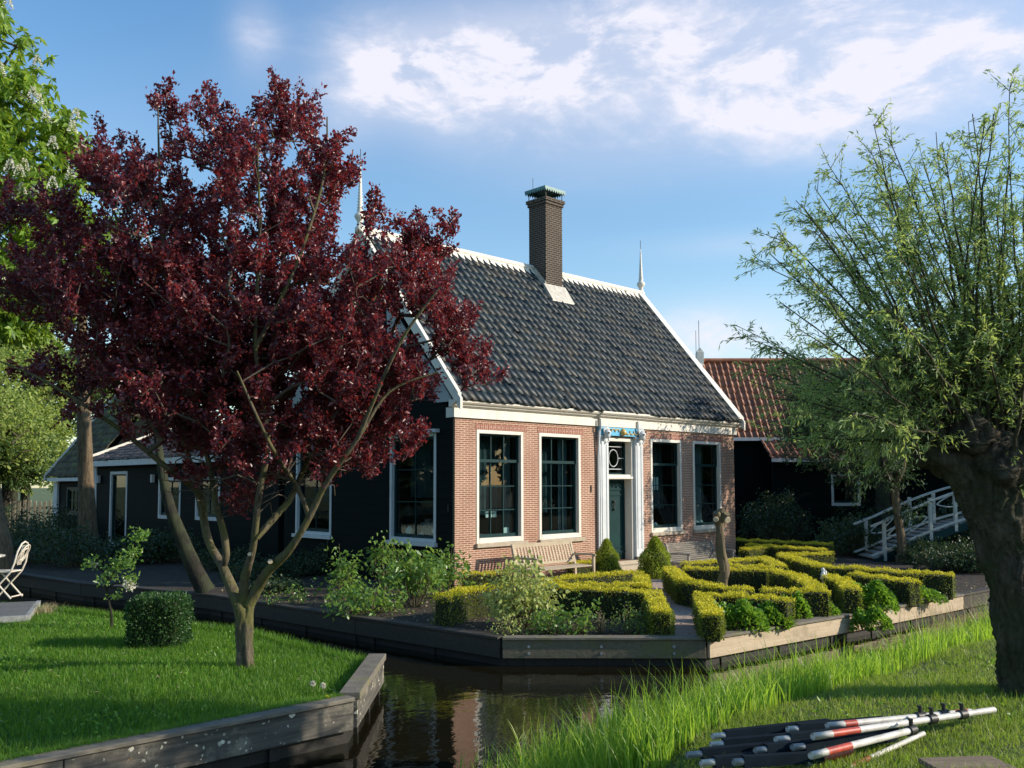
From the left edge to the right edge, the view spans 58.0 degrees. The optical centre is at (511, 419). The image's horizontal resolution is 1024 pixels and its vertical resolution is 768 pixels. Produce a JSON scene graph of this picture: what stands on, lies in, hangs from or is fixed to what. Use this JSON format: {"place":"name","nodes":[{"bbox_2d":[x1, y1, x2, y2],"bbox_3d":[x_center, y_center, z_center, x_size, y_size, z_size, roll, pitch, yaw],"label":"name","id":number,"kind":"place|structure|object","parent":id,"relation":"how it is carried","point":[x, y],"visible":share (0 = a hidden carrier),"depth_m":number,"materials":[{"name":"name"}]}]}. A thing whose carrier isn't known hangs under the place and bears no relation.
{"place":"outdoors","nodes":[
{"label":"outdoors","id":0,"kind":"place"},
{"bbox_2d":[15,490,52,526],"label":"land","id":1,"kind":"structure","parent":0,"point":[38,496],"depth_m":138.89,"materials":[{"name":"green"}]},
{"bbox_2d":[0,338,76,517],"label":"background tree","id":2,"kind":"object","parent":1,"relation":"on","point":[14,495],"visible":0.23,"depth_m":45.73,"materials":[{"name":"green plant"}]},
{"bbox_2d":[17,342,112,481],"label":"background tree","id":3,"kind":"object","parent":1,"relation":"on","point":[97,395],"visible":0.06,"depth_m":51.51,"materials":[{"name":"green plant"}]},
{"bbox_2d":[0,606,363,767],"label":"lawn ground","id":4,"kind":"structure","parent":0,"point":[258,757],"depth_m":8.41,"materials":[{"name":"green plant"}]},
{"bbox_2d":[0,600,40,622],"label":"wooden deck","id":5,"kind":"structure","parent":4,"relation":"on","point":[11,611],"depth_m":14.32,"materials":[{"name":"grey wood"}]},
{"bbox_2d":[0,541,30,598],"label":"bistro chair","id":6,"kind":"object","parent":5,"relation":"on","point":[20,558],"visible":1,"depth_m":16.02,"materials":[{"name":"beige metal"}]},
{"bbox_2d":[80,526,151,627],"bbox_3d":[-5.594,2.257,13.156,0.958,1.481,0.798,-2,-4,23],"label":"sapling","id":7,"kind":"object","parent":4,"relation":"on","point":[125,562],"visible":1,"depth_m":13.13,"materials":[{"name":"green plant"}]},
{"bbox_2d":[122,588,195,649],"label":"square bush","id":8,"kind":"object","parent":4,"relation":"on","point":[153,618],"visible":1,"depth_m":11.51,"materials":[{"name":"green plant"}]},
{"bbox_2d":[0,695,354,767],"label":"wooden edging","id":9,"kind":"object","parent":4,"relation":"on","point":[272,730],"visible":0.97,"depth_m":7.57,"materials":[{"name":"grey wood"}]},
{"bbox_2d":[0,692,344,760],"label":"overhanging grass","id":10,"kind":"structure","parent":9,"relation":"on","point":[126,735],"depth_m":7.44,"materials":[{"name":"green plant"}]},
{"bbox_2d":[0,65,510,669],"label":"plum tree","id":11,"kind":"object","parent":4,"relation":"on","point":[242,349],"visible":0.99,"depth_m":9.86,"materials":[{"name":"red plant"}]},
{"bbox_2d":[339,653,385,733],"bbox_3d":[-1.540,3.090,9.565,0.230,0.960,2.000,0,-4,-1],"label":"wooden edging","id":12,"kind":"object","parent":4,"relation":"on","point":[363,684],"visible":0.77,"depth_m":9.30,"materials":[{"name":"grey wood"}]},
{"bbox_2d":[2,601,369,663],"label":"edge grass","id":13,"kind":"structure","parent":0,"point":[310,646],"depth_m":12.27,"materials":[{"name":"green plant"}]},
{"bbox_2d":[0,551,986,767],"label":"water","id":14,"kind":"structure","parent":0,"point":[428,710],"depth_m":10.42,"materials":[{"name":"brown liquid"}]},
{"bbox_2d":[848,609,988,649],"bbox_3d":[7.234,3.456,15.433,0.670,0.066,6.058,-4,-6,45],"label":"floating straw","id":15,"kind":"object","parent":14,"relation":"on","point":[882,644],"visible":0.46,"depth_m":14.87,"materials":[{"name":"green plant"}]},
{"bbox_2d":[0,529,988,665],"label":"garden ground","id":16,"kind":"structure","parent":0,"point":[170,575],"depth_m":16.65,"materials":[{"name":"soil"}]},
{"bbox_2d":[0,343,60,473],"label":"background tree","id":17,"kind":"object","parent":16,"relation":"on","point":[23,430],"visible":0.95,"depth_m":38.09,"materials":[{"name":"green plant"}]},
{"bbox_2d":[4,505,60,547],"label":"dark shrub","id":18,"kind":"object","parent":16,"relation":"on","point":[11,520],"visible":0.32,"depth_m":28.91,"materials":[{"name":"green plant"}]},
{"bbox_2d":[0,400,64,530],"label":"background tree","id":19,"kind":"object","parent":16,"relation":"on","point":[27,474],"visible":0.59,"depth_m":39.61,"materials":[{"name":"green plant"}]},
{"bbox_2d":[0,388,73,518],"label":"background tree","id":20,"kind":"object","parent":16,"relation":"on","point":[55,430],"visible":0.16,"depth_m":43.90,"materials":[{"name":"green plant"}]},
{"bbox_2d":[0,572,86,595],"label":"wooden edging","id":21,"kind":"object","parent":16,"relation":"on","point":[53,584],"visible":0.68,"depth_m":20.08,"materials":[{"name":"grey wood"}]},
{"bbox_2d":[8,508,94,563],"bbox_3d":[-12.418,3.052,24.136,2.868,1.429,2.620,4,-6,-44],"label":"dark shrub","id":22,"kind":"object","parent":16,"relation":"on","point":[21,537],"visible":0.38,"depth_m":24.11,"materials":[{"name":"green plant"}]},
{"bbox_2d":[0,0,115,578],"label":"horse chestnut tree","id":23,"kind":"object","parent":16,"relation":"on","point":[20,165],"visible":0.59,"depth_m":20.35,"materials":[{"name":"green plant"}]},
{"bbox_2d":[25,523,126,568],"bbox_3d":[-10.871,3.165,23.181,2.423,1.159,2.382,4,-6,-44],"label":"dark shrub","id":24,"kind":"object","parent":16,"relation":"on","point":[86,550],"visible":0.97,"depth_m":22.89,"materials":[{"name":"green plant"}]},
{"bbox_2d":[40,209,154,557],"bbox_3d":[-11.920,-0.965,25.969,3.681,10.154,4.057,0,-4,-5],"label":"tall tree","id":25,"kind":"object","parent":16,"relation":"on","point":[86,500],"visible":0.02,"depth_m":26.02,"materials":[{"name":"brown plant"}]},
{"bbox_2d":[43,374,197,535],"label":"outbuilding","id":26,"kind":"structure","parent":16,"relation":"on","point":[64,467],"depth_m":33.59,"materials":[{"name":"green paint"}]},
{"bbox_2d":[93,523,175,565],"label":"dark shrub","id":27,"kind":"object","parent":16,"relation":"on","point":[150,548],"visible":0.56,"depth_m":23.76,"materials":[{"name":"green plant"}]},
{"bbox_2d":[80,582,211,608],"bbox_3d":[-7.205,3.739,18.085,3.893,0.880,0.220,-3,-5,32],"label":"wooden edging","id":28,"kind":"object","parent":16,"relation":"on","point":[90,589],"visible":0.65,"depth_m":18.28,"materials":[{"name":"grey wood"}]},
{"bbox_2d":[100,328,220,592],"bbox_3d":[-6.687,0.575,17.411,2.580,5.481,2.491,1,-4,-12],"label":"leaning tree","id":29,"kind":"object","parent":16,"relation":"on","point":[199,579],"visible":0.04,"depth_m":17.20,"materials":[{"name":"brown plant"}]},
{"bbox_2d":[132,527,208,564],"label":"dark shrub","id":30,"kind":"object","parent":16,"relation":"on","point":[176,552],"visible":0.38,"depth_m":24.15,"materials":[{"name":"green plant"}]},
{"bbox_2d":[93,418,284,563],"bbox_3d":[-7.964,2.113,29.226,6.456,4.480,12.410,4,-6,-44],"label":"timber annex","id":31,"kind":"object","parent":16,"relation":"on","point":[127,487],"visible":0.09,"depth_m":28.09,"materials":[{"name":"grey paint"}]},
{"bbox_2d":[215,554,286,581],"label":"dark shrub","id":32,"kind":"object","parent":16,"relation":"on","point":[257,569],"visible":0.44,"depth_m":19.76,"materials":[{"name":"green plant"}]},
{"bbox_2d":[249,573,307,594],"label":"dark shrub","id":33,"kind":"object","parent":16,"relation":"on","point":[283,584],"visible":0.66,"depth_m":17.44,"materials":[{"name":"green plant"}]},
{"bbox_2d":[207,593,361,640],"bbox_3d":[-3.944,3.558,15.604,4.337,0.880,0.220,-4,-5,42],"label":"wooden edging","id":34,"kind":"object","parent":16,"relation":"on","point":[304,616],"visible":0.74,"depth_m":15.17,"materials":[{"name":"grey wood"}]},
{"bbox_2d":[255,551,326,578],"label":"dark shrub","id":35,"kind":"object","parent":16,"relation":"on","point":[294,570],"visible":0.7,"depth_m":20.49,"materials":[{"name":"green plant"}]},
{"bbox_2d":[313,538,367,598],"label":"leafy shrub","id":36,"kind":"object","parent":16,"relation":"on","point":[344,571],"visible":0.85,"depth_m":16.52,"materials":[{"name":"green plant"}]},
{"bbox_2d":[313,572,414,620],"bbox_3d":[-2.266,2.804,14.710,1.447,0.706,1.497,-1,-4,10],"label":"leafy shrub","id":37,"kind":"object","parent":16,"relation":"on","point":[373,601],"visible":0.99,"depth_m":14.51,"materials":[{"name":"green plant"}]},
{"bbox_2d":[359,530,408,589],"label":"leafy shrub","id":38,"kind":"object","parent":16,"relation":"on","point":[378,557],"visible":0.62,"depth_m":17.49,"materials":[{"name":"green plant"}]},
{"bbox_2d":[374,541,453,607],"bbox_3d":[-1.634,2.592,15.457,1.340,1.118,1.291,1,-4,-12],"label":"leafy shrub","id":39,"kind":"object","parent":16,"relation":"on","point":[420,576],"visible":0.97,"depth_m":15.33,"materials":[{"name":"green plant"}]},
{"bbox_2d":[354,615,505,665],"bbox_3d":[-1.216,3.381,13.159,3.000,0.880,0.220,-4,-5,41],"label":"wooden edging","id":40,"kind":"object","parent":16,"relation":"on","point":[432,637],"visible":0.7,"depth_m":13.00,"materials":[{"name":"grey wood"}]},
{"bbox_2d":[424,538,476,595],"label":"leafy shrub","id":41,"kind":"object","parent":16,"relation":"on","point":[466,565],"visible":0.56,"depth_m":16.52,"materials":[{"name":"green plant"}]},
{"bbox_2d":[429,583,510,626],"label":"clipped hedge","id":42,"kind":"object","parent":16,"relation":"on","point":[460,604],"visible":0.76,"depth_m":13.64,"materials":[{"name":"green plant"}]},
{"bbox_2d":[280,149,745,588],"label":"brick house","id":43,"kind":"structure","parent":16,"relation":"on","point":[597,416],"depth_m":21.55,"materials":[{"name":"black tile"}]},
{"bbox_2d":[291,445,331,538],"bbox_3d":[-4.641,1.637,21.692,0.210,2.284,1.630,4,-6,-44],"label":"window","id":44,"kind":"structure","parent":43,"relation":"in","point":[318,533],"depth_m":21.75,"materials":[{"name":"grey paint"}]},
{"bbox_2d":[385,429,439,546],"bbox_3d":[-2.050,1.411,19.017,0.260,2.350,1.730,4,-6,-44],"label":"window","id":45,"kind":"structure","parent":43,"relation":"in","point":[415,539],"depth_m":19.12,"materials":[{"name":"grey paint"}]},
{"bbox_2d":[475,430,528,547],"bbox_3d":[-0.247,1.423,19.025,1.450,2.369,0.220,4,-6,-44],"label":"window","id":46,"kind":"structure","parent":43,"relation":"in","point":[499,539],"depth_m":19.15,"materials":[{"name":"beige paint"}]},
{"bbox_2d":[538,433,585,542],"bbox_3d":[1.051,1.508,20.292,1.460,2.369,0.220,4,-6,-44],"label":"window","id":47,"kind":"structure","parent":43,"relation":"in","point":[574,534],"depth_m":20.44,"materials":[{"name":"beige paint"}]},
{"bbox_2d":[609,480,625,558],"bbox_3d":[2.395,2.371,21.794,0.858,1.879,0.109,4,-6,-44],"label":"door","id":48,"kind":"structure","parent":43,"relation":"in","point":[616,487],"depth_m":21.90,"materials":[{"name":"green paint"}]},
{"bbox_2d":[650,439,686,535],"bbox_3d":[3.831,1.691,23.006,1.400,2.369,0.220,4,-6,-44],"label":"window","id":49,"kind":"structure","parent":43,"relation":"in","point":[665,529],"depth_m":23.25,"materials":[{"name":"beige paint"}]},
{"bbox_2d":[692,441,725,532],"bbox_3d":[5.111,1.775,24.255,1.400,2.369,0.220,4,-6,-44],"label":"window","id":50,"kind":"structure","parent":43,"relation":"in","point":[702,527],"depth_m":24.42,"materials":[{"name":"beige paint"}]},
{"bbox_2d":[478,550,570,627],"bbox_3d":[0.145,2.423,13.194,1.350,1.100,1.314,4,-6,-44],"label":"hydrangea bush","id":51,"kind":"object","parent":16,"relation":"on","point":[528,597],"visible":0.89,"depth_m":13.09,"materials":[{"name":"green plant"}]},
{"bbox_2d":[525,605,575,634],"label":"garden plant","id":52,"kind":"object","parent":16,"relation":"on","point":[545,627],"visible":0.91,"depth_m":12.52,"materials":[{"name":"green plant"}]},
{"bbox_2d":[546,590,603,634],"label":"garden plant","id":53,"kind":"object","parent":16,"relation":"on","point":[583,620],"visible":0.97,"depth_m":12.54,"materials":[{"name":"green plant"}]},
{"bbox_2d":[509,581,649,619],"bbox_3d":[1.036,2.800,14.352,2.355,0.535,0.526,-2,-4,22],"label":"clipped hedge","id":54,"kind":"object","parent":16,"relation":"on","point":[609,602],"visible":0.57,"depth_m":14.12,"materials":[{"name":"green plant"}]},
{"bbox_2d":[535,569,644,585],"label":"clipped hedge","id":55,"kind":"object","parent":16,"relation":"on","point":[612,577],"visible":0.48,"depth_m":16.74,"materials":[{"name":"green plant"}]},
{"bbox_2d":[549,573,652,594],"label":"clipped hedge","id":56,"kind":"object","parent":16,"relation":"on","point":[642,580],"visible":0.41,"depth_m":15.18,"materials":[{"name":"green plant"}]},
{"bbox_2d":[502,635,705,665],"bbox_3d":[1.210,3.306,12.174,2.673,0.880,0.220,0,-4,1],"label":"wooden edging","id":57,"kind":"object","parent":16,"relation":"on","point":[529,648],"visible":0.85,"depth_m":12.11,"materials":[{"name":"grey wood"}]},
{"bbox_2d":[603,594,650,633],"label":"garden plant","id":58,"kind":"object","parent":16,"relation":"on","point":[628,628],"visible":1,"depth_m":12.57,"materials":[{"name":"green plant"}]},
{"bbox_2d":[641,589,675,634],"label":"clipped hedge","id":59,"kind":"object","parent":16,"relation":"on","point":[660,616],"visible":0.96,"depth_m":12.41,"materials":[{"name":"green plant"}]},
{"bbox_2d":[713,508,730,586],"bbox_3d":[3.429,2.359,15.297,0.358,1.777,0.388,0,-4,4],"label":"pruned stump","id":60,"kind":"object","parent":16,"relation":"on","point":[721,517],"visible":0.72,"depth_m":15.23,"materials":[{"name":"brown wood"}]},
{"bbox_2d":[682,564,769,591],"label":"clipped hedge","id":61,"kind":"object","parent":16,"relation":"on","point":[756,579],"visible":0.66,"depth_m":17.50,"materials":[{"name":"green plant"}]},
{"bbox_2d":[679,555,787,572],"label":"clipped hedge","id":62,"kind":"object","parent":16,"relation":"on","point":[764,560],"visible":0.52,"depth_m":19.46,"materials":[{"name":"green plant"}]},
{"bbox_2d":[711,598,770,633],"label":"ground cover plant","id":63,"kind":"object","parent":16,"relation":"on","point":[739,611],"visible":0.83,"depth_m":12.73,"materials":[{"name":"green plant"}]},
{"bbox_2d":[690,590,797,628],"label":"clipped hedge","id":64,"kind":"object","parent":16,"relation":"on","point":[785,607],"visible":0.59,"depth_m":13.38,"materials":[{"name":"green plant"}]},
{"bbox_2d":[733,600,795,630],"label":"ground cover plant","id":65,"kind":"object","parent":16,"relation":"on","point":[770,610],"visible":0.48,"depth_m":13.04,"materials":[{"name":"green plant"}]},
{"bbox_2d":[735,486,815,542],"bbox_3d":[8.883,3.199,31.132,2.713,2.009,2.701,4,-6,-44],"label":"dark shrub","id":66,"kind":"object","parent":16,"relation":"on","point":[775,520],"visible":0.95,"depth_m":30.82,"materials":[{"name":"green plant"}]},
{"bbox_2d":[707,612,863,662],"bbox_3d":[4.003,3.380,13.331,3.777,0.880,0.222,3,-5,-39],"label":"wooden edging","id":67,"kind":"object","parent":16,"relation":"on","point":[831,626],"visible":0.3,"depth_m":13.08,"materials":[{"name":"brown wood"}]},
{"bbox_2d":[849,605,894,633],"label":"ground cover plant","id":68,"kind":"object","parent":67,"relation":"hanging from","point":[867,618],"visible":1,"depth_m":14.02,"materials":[{"name":"green plant"}]},
{"bbox_2d":[759,584,831,618],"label":"clipped hedge","id":69,"kind":"object","parent":16,"relation":"on","point":[817,600],"visible":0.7,"depth_m":13.98,"materials":[{"name":"green plant"}]},
{"bbox_2d":[767,567,828,603],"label":"clipped hedge","id":70,"kind":"object","parent":16,"relation":"on","point":[788,578],"visible":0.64,"depth_m":16.34,"materials":[{"name":"green plant"}]},
{"bbox_2d":[695,320,980,548],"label":"red roofed house","id":71,"kind":"structure","parent":16,"relation":"on","point":[758,464],"depth_m":33.45,"materials":[{"name":"wood"}]},
{"bbox_2d":[821,573,864,612],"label":"clipped hedge","id":72,"kind":"object","parent":16,"relation":"on","point":[845,592],"visible":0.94,"depth_m":14.55,"materials":[{"name":"green plant"}]},
{"bbox_2d":[775,552,926,584],"bbox_3d":[6.282,3.085,18.602,1.245,0.547,4.750,1,-4,-15],"label":"clipped hedge","id":73,"kind":"object","parent":16,"relation":"on","point":[799,564],"visible":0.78,"depth_m":17.78,"materials":[{"name":"green plant"}]},
{"bbox_2d":[812,511,893,556],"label":"dark shrub","id":74,"kind":"object","parent":16,"relation":"on","point":[851,542],"visible":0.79,"depth_m":25.77,"materials":[{"name":"green plant"}]},
{"bbox_2d":[754,341,969,563],"bbox_3d":[8.965,0.832,23.492,5.426,6.010,3.653,0,-4,1],"label":"slender tree","id":75,"kind":"object","parent":16,"relation":"on","point":[887,474],"visible":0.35,"depth_m":23.39,"materials":[{"name":"green plant"}]},
{"bbox_2d":[791,350,937,543],"bbox_3d":[11.666,0.597,29.869,5.015,7.010,4.846,0,-4,5],"label":"background tree","id":76,"kind":"object","parent":16,"relation":"on","point":[883,501],"visible":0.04,"depth_m":29.80,"materials":[{"name":"green plant"}]},
{"bbox_2d":[851,579,899,614],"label":"ground cover plant","id":77,"kind":"object","parent":16,"relation":"on","point":[876,592],"visible":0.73,"depth_m":14.61,"materials":[{"name":"green plant"}]},
{"bbox_2d":[847,570,924,606],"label":"clipped hedge","id":78,"kind":"object","parent":16,"relation":"on","point":[908,593],"visible":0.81,"depth_m":15.53,"materials":[{"name":"green plant"}]},
{"bbox_2d":[853,486,968,561],"bbox_3d":[13.453,2.721,24.639,8.217,2.286,1.395,0,-4,1],"label":"footbridge","id":79,"kind":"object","parent":16,"relation":"on","point":[955,523],"visible":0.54,"depth_m":24.07,"materials":[{"name":"grey wood"}]},
{"bbox_2d":[865,593,964,633],"bbox_3d":[6.803,3.535,15.654,3.508,0.880,0.220,3,-5,-41],"label":"wooden edging","id":80,"kind":"object","parent":16,"relation":"on","point":[925,608],"visible":0.26,"depth_m":15.74,"materials":[{"name":"brown wood"}]},
{"bbox_2d":[890,533,952,562],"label":"dark shrub","id":81,"kind":"object","parent":16,"relation":"on","point":[917,546],"visible":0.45,"depth_m":23.32,"materials":[{"name":"green plant"}]},
{"bbox_2d":[922,569,956,599],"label":"clipped hedge","id":82,"kind":"object","parent":16,"relation":"on","point":[942,584],"visible":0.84,"depth_m":16.36,"materials":[{"name":"green plant"}]},
{"bbox_2d":[906,541,983,573],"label":"dark shrub","id":83,"kind":"object","parent":16,"relation":"on","point":[938,563],"visible":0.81,"depth_m":21.04,"materials":[{"name":"green plant"}]},
{"bbox_2d":[0,0,1023,487],"label":"sky","id":84,"kind":"structure","parent":0,"point":[682,129],"materials":[{"name":"blue"}]},
{"bbox_2d":[508,562,728,634],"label":"path","id":85,"kind":"structure","parent":0,"point":[686,626],"depth_m":14.28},
{"bbox_2d":[511,540,595,577],"bbox_3d":[0.860,2.933,18.714,1.780,0.840,0.741,4,-6,-44],"label":"garden bench","id":86,"kind":"object","parent":85,"relation":"on","point":[574,565],"visible":0.76,"depth_m":18.96,"materials":[{"name":"brown wood"}]},
{"bbox_2d":[595,538,622,575],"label":"cone bush","id":87,"kind":"object","parent":85,"relation":"on","point":[607,557],"visible":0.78,"depth_m":20.21,"materials":[{"name":"green plant"}]},
{"bbox_2d":[636,536,671,578],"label":"cone bush","id":88,"kind":"object","parent":85,"relation":"on","point":[656,557],"visible":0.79,"depth_m":19.86,"materials":[{"name":"green plant"}]},
{"bbox_2d":[664,540,735,564],"bbox_3d":[4.580,3.370,22.419,1.950,0.766,0.746,4,-6,-44],"label":"garden bench","id":89,"kind":"object","parent":85,"relation":"on","point":[684,553],"visible":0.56,"depth_m":22.56,"materials":[{"name":"grey wood"}]},
{"bbox_2d":[661,565,754,607],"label":"clipped hedge","id":90,"kind":"object","parent":85,"relation":"on","point":[680,587],"visible":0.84,"depth_m":15.42,"materials":[{"name":"green plant"}]},
{"bbox_2d":[692,594,726,641],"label":"clipped hedge","id":91,"kind":"object","parent":85,"relation":"on","point":[709,620],"visible":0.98,"depth_m":12.11,"materials":[{"name":"green plant"}]},
{"bbox_2d":[641,635,1023,767],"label":"bank ground","id":92,"kind":"structure","parent":0,"point":[924,726],"depth_m":6.85,"materials":[{"name":"green plant"}]},
{"bbox_2d":[455,590,994,767],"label":"reeds","id":93,"kind":"object","parent":92,"relation":"on","point":[632,737],"visible":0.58,"depth_m":7.52,"materials":[{"name":"green plant"}]},
{"bbox_2d":[685,741,773,759],"bbox_3d":[1.565,2.099,5.886,0.979,0.074,0.045,1,-4,-14],"label":"barrier pole","id":94,"kind":"object","parent":92,"relation":"on","point":[702,753],"visible":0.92,"depth_m":5.81,"materials":[{"name":"black metal"}]},
{"bbox_2d":[711,718,829,739],"bbox_3d":[1.727,2.066,6.141,0.894,0.074,0.045,1,-4,-18],"label":"barrier pole","id":95,"kind":"object","parent":92,"relation":"on","point":[759,729],"visible":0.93,"depth_m":6.09,"materials":[{"name":"black metal"}]},
{"bbox_2d":[732,750,824,767],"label":"barrier pole","id":96,"kind":"object","parent":92,"relation":"on","point":[772,759],"visible":0.96,"depth_m":5.51,"materials":[{"name":"black metal"}]},
{"bbox_2d":[790,730,898,750],"bbox_3d":[2.128,2.056,5.883,0.960,0.119,0.045,2,-5,-30],"label":"barrier pole","id":97,"kind":"object","parent":92,"relation":"on","point":[808,745],"visible":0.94,"depth_m":5.78,"materials":[{"name":"metal"}]},
{"bbox_2d":[808,718,918,759],"bbox_3d":[2.166,1.976,5.664,1.156,0.109,0.074,3,-5,-38],"label":"barrier pole","id":98,"kind":"object","parent":92,"relation":"on","point":[911,729],"visible":1,"depth_m":5.63,"materials":[{"name":"white metal"}]},
{"bbox_2d":[718,64,1023,696],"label":"pollard willow","id":99,"kind":"object","parent":92,"relation":"on","point":[969,452],"visible":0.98,"depth_m":7.19,"materials":[{"name":"green plant"}]},
{"bbox_2d":[825,702,971,727],"bbox_3d":[2.662,2.033,6.326,1.286,0.114,0.081,2,-4,-22],"label":"barrier pole","id":100,"kind":"object","parent":92,"relation":"on","point":[867,721],"visible":0.65,"depth_m":6.24,"materials":[{"name":"white metal"}]},
{"bbox_2d":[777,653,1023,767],"bbox_3d":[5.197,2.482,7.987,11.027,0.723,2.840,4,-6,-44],"label":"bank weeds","id":101,"kind":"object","parent":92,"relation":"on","point":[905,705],"visible":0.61,"depth_m":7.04,"materials":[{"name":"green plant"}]},
{"bbox_2d":[810,703,996,739],"bbox_3d":[2.645,2.009,6.147,1.867,0.122,0.078,2,-5,-31],"label":"barrier pole","id":102,"kind":"object","parent":92,"relation":"on","point":[962,713],"visible":1,"depth_m":6.10,"materials":[{"name":"white metal"}]},
{"bbox_2d":[918,755,1015,767],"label":"wooden board","id":103,"kind":"object","parent":92,"relation":"on","point":[931,762],"visible":0.95,"depth_m":5.38,"materials":[{"name":"wood"}]},
{"label":"side path","id":104,"kind":"structure","parent":0,"visible":0},
{"bbox_2d":[735,537,834,559],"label":"clipped hedge","id":105,"kind":"object","parent":104,"relation":"on","point":[740,544],"visible":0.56,"depth_m":25.41,"materials":[{"name":"green plant"}]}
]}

